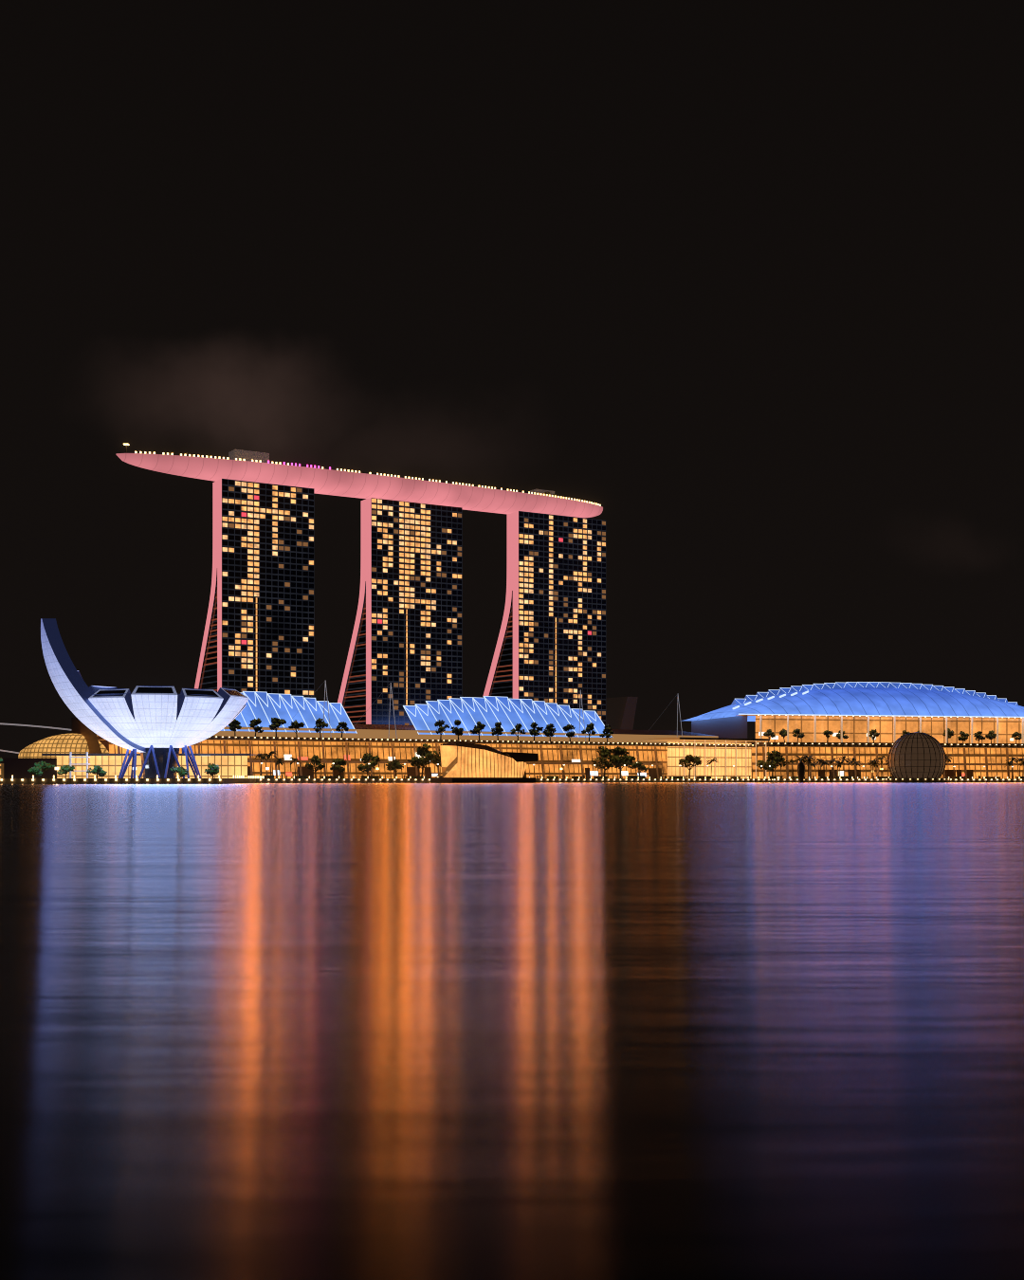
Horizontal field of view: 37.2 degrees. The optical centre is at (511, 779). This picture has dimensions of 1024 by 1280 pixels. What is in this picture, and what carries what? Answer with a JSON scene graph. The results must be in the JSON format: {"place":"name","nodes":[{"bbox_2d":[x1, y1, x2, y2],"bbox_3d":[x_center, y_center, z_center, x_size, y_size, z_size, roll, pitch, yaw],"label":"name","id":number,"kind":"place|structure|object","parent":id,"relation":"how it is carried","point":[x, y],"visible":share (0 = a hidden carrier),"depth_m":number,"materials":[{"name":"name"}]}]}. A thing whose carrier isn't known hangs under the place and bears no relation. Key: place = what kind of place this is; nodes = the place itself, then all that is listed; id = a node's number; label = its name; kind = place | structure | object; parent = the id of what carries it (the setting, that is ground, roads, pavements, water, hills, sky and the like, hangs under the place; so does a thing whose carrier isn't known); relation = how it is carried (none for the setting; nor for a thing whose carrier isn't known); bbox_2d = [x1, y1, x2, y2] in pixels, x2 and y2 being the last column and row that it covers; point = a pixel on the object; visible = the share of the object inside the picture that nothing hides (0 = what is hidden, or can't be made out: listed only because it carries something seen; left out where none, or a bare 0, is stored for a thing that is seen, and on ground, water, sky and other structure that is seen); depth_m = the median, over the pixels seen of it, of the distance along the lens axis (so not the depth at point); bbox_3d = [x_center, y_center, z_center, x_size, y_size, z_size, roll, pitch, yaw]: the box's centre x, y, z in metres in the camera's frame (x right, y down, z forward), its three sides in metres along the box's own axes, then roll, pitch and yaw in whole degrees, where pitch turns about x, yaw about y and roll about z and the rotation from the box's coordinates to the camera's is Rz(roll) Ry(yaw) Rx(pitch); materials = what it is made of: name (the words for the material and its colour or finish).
{"place":"outdoors","nodes":[
{"label":"outdoors","id":0,"kind":"place"},
{"bbox_2d":[0,722,71,753],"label":"bridge arcs","id":1,"kind":"object","parent":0,"point":[32,726],"visible":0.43,"depth_m":759.60,"materials":[{"name":"grey"}]},
{"bbox_2d":[0,778,775,784],"bbox_3d":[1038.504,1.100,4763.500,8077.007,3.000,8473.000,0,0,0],"label":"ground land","id":2,"kind":"structure","parent":0,"point":[175,780],"depth_m":663.29,"materials":[{"name":"brown concrete"}]},
{"bbox_2d":[0,733,109,778],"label":"hall","id":3,"kind":"structure","parent":2,"relation":"on","point":[26,760],"depth_m":673.99,"materials":[{"name":"yellow glass"}]},
{"bbox_2d":[0,757,219,778],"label":"trees","id":4,"kind":"object","parent":2,"relation":"on","point":[38,768],"visible":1,"depth_m":549.24,"materials":[{"name":"green plant"}]},
{"bbox_2d":[40,618,248,752],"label":"lotus-shaped museum","id":5,"kind":"structure","parent":2,"relation":"on","point":[139,719],"depth_m":542.85,"materials":[{"name":"white metal"}]},
{"bbox_2d":[117,745,201,778],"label":"support columns","id":6,"kind":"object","parent":5,"relation":"attached to","point":[159,762],"visible":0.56,"depth_m":560.01,"materials":[{"name":"blue metal"}]},
{"bbox_2d":[41,751,254,778],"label":"low building","id":7,"kind":"structure","parent":2,"relation":"on","point":[230,765],"depth_m":575.00,"materials":[{"name":"yellow glass"}]},
{"bbox_2d":[194,478,314,697],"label":"tower","id":8,"kind":"structure","parent":2,"relation":"on","point":[217,662],"depth_m":969.51,"materials":[{"name":"black glass"}]},
{"bbox_2d":[222,481,313,694],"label":"tower windows","id":9,"kind":"structure","parent":8,"relation":"attached to","point":[250,563],"depth_m":963.65,"materials":[{"name":"yellow glass"}]},
{"bbox_2d":[116,449,603,517],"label":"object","id":10,"kind":"structure","parent":8,"relation":"on","point":[357,484],"depth_m":998.48,"materials":[{"name":"pink painted metal"}]},
{"bbox_2d":[123,443,601,506],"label":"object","id":11,"kind":"structure","parent":10,"relation":"attached to","point":[126,445],"depth_m":986.02,"materials":[{"name":"black metal"}]},
{"bbox_2d":[337,497,462,725],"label":"tower","id":12,"kind":"structure","parent":2,"relation":"on","point":[360,691],"depth_m":1033.00,"materials":[{"name":"black glass"}]},
{"bbox_2d":[371,498,461,725],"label":"tower windows","id":13,"kind":"structure","parent":12,"relation":"attached to","point":[395,582],"depth_m":1031.34,"materials":[{"name":"yellow glass"}]},
{"bbox_2d":[71,717,758,778],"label":"shopping mall building","id":14,"kind":"structure","parent":2,"relation":"on","point":[380,748],"depth_m":736.34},
{"bbox_2d":[220,691,357,733],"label":"curved roof","id":15,"kind":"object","parent":14,"relation":"on","point":[265,707],"visible":0.59,"depth_m":734.74,"materials":[{"name":"blue"}]},
{"bbox_2d":[228,717,716,778],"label":"trees","id":16,"kind":"object","parent":14,"relation":"on","point":[616,759],"visible":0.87,"depth_m":747.72,"materials":[{"name":"plant"}]},
{"bbox_2d":[287,680,683,742],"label":"masts","id":17,"kind":"object","parent":14,"relation":"on","point":[394,719],"visible":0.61,"depth_m":746.00,"materials":[{"name":"white"}]},
{"bbox_2d":[398,695,612,737],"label":"curved roof","id":18,"kind":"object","parent":14,"relation":"on","point":[488,712],"visible":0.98,"depth_m":796.88,"materials":[{"name":"blue"}]},
{"bbox_2d":[0,775,867,780],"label":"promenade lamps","id":19,"kind":"object","parent":2,"relation":"on","point":[352,779],"visible":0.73,"depth_m":656.79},
{"bbox_2d":[54,767,882,769],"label":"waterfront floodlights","id":20,"kind":"object","parent":2,"relation":"on","point":[57,768],"visible":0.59,"depth_m":639.45,"materials":[{"name":"orange metal"}]},
{"bbox_2d":[482,511,605,725],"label":"tower","id":21,"kind":"structure","parent":2,"relation":"on","point":[508,667],"depth_m":1085.75,"materials":[{"name":"black glass"}]},
{"bbox_2d":[519,515,605,718],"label":"tower windows","id":22,"kind":"structure","parent":21,"relation":"attached to","point":[557,598],"depth_m":1084.34,"materials":[{"name":"yellow glass"}]},
{"bbox_2d":[117,740,1023,778],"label":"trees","id":23,"kind":"object","parent":2,"relation":"on","point":[655,773],"visible":0.32,"depth_m":776.41,"materials":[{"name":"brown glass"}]},
{"bbox_2d":[273,731,1013,776],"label":"podium signs","id":24,"kind":"object","parent":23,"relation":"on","point":[288,757],"visible":0.48,"depth_m":779.15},
{"bbox_2d":[605,696,638,730],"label":"building","id":25,"kind":"structure","parent":2,"relation":"on","point":[620,712],"depth_m":1113.02,"materials":[{"name":"grey"}]},
{"bbox_2d":[260,762,1023,778],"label":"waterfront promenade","id":26,"kind":"structure","parent":2,"relation":"on","point":[538,777],"depth_m":756.71,"materials":[{"name":"grey"}]},
{"bbox_2d":[653,737,769,778],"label":"low building","id":27,"kind":"structure","parent":2,"relation":"on","point":[729,758],"depth_m":821.60,"materials":[{"name":"yellow glass"}]},
{"bbox_2d":[691,714,1023,778],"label":"convention center building","id":28,"kind":"structure","parent":2,"relation":"on","point":[855,728],"depth_m":860.26,"materials":[{"name":"yellow glass"}]},
{"bbox_2d":[209,714,1023,745],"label":"canopy string lights","id":29,"kind":"object","parent":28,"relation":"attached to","point":[622,742],"visible":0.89,"depth_m":779.61},
{"bbox_2d":[684,687,1023,721],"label":"roof","id":30,"kind":"structure","parent":28,"relation":"on","point":[875,701],"depth_m":861.72,"materials":[{"name":"blue metal"}]},
{"bbox_2d":[731,681,1023,717],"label":"expo roof lines","id":31,"kind":"object","parent":30,"relation":"attached to","point":[780,690],"visible":0.88,"depth_m":883.39,"materials":[{"name":"metal"}]},
{"bbox_2d":[756,728,1023,778],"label":"trees","id":32,"kind":"object","parent":28,"relation":"on","point":[774,758],"visible":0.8,"depth_m":839.67,"materials":[{"name":"plant"}]},
{"bbox_2d":[759,714,1023,743],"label":"columns","id":33,"kind":"structure","parent":28,"relation":"attached to","point":[814,729],"depth_m":851.90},
{"bbox_2d":[0,782,1023,1279],"bbox_3d":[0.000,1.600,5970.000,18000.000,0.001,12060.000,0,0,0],"label":"water","id":34,"kind":"structure","parent":0,"point":[658,1031],"depth_m":9.67,"materials":[{"name":"blue liquid"}]},
{"bbox_2d":[430,740,537,783],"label":"pavilion","id":35,"kind":"structure","parent":34,"relation":"in","point":[465,762],"depth_m":684.50,"materials":[{"name":"glass"}]},
{"bbox_2d":[797,761,804,782],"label":"water beacon","id":36,"kind":"object","parent":34,"relation":"in","point":[800,770],"visible":0.94,"depth_m":788.61,"materials":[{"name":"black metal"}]},
{"bbox_2d":[775,778,1023,782],"bbox_3d":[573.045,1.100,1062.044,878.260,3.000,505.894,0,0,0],"label":"promenade","id":37,"kind":"structure","parent":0,"point":[881,780],"depth_m":823.20,"materials":[{"name":"concrete"}]},
{"bbox_2d":[764,776,1022,780],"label":"promenade lights","id":38,"kind":"object","parent":37,"relation":"on","point":[888,777],"visible":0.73,"depth_m":824.07},
{"bbox_2d":[882,731,950,782],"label":"spherical pavilion","id":39,"kind":"structure","parent":37,"relation":"on","point":[915,756],"depth_m":804.64,"materials":[{"name":"glass"}]}
]}

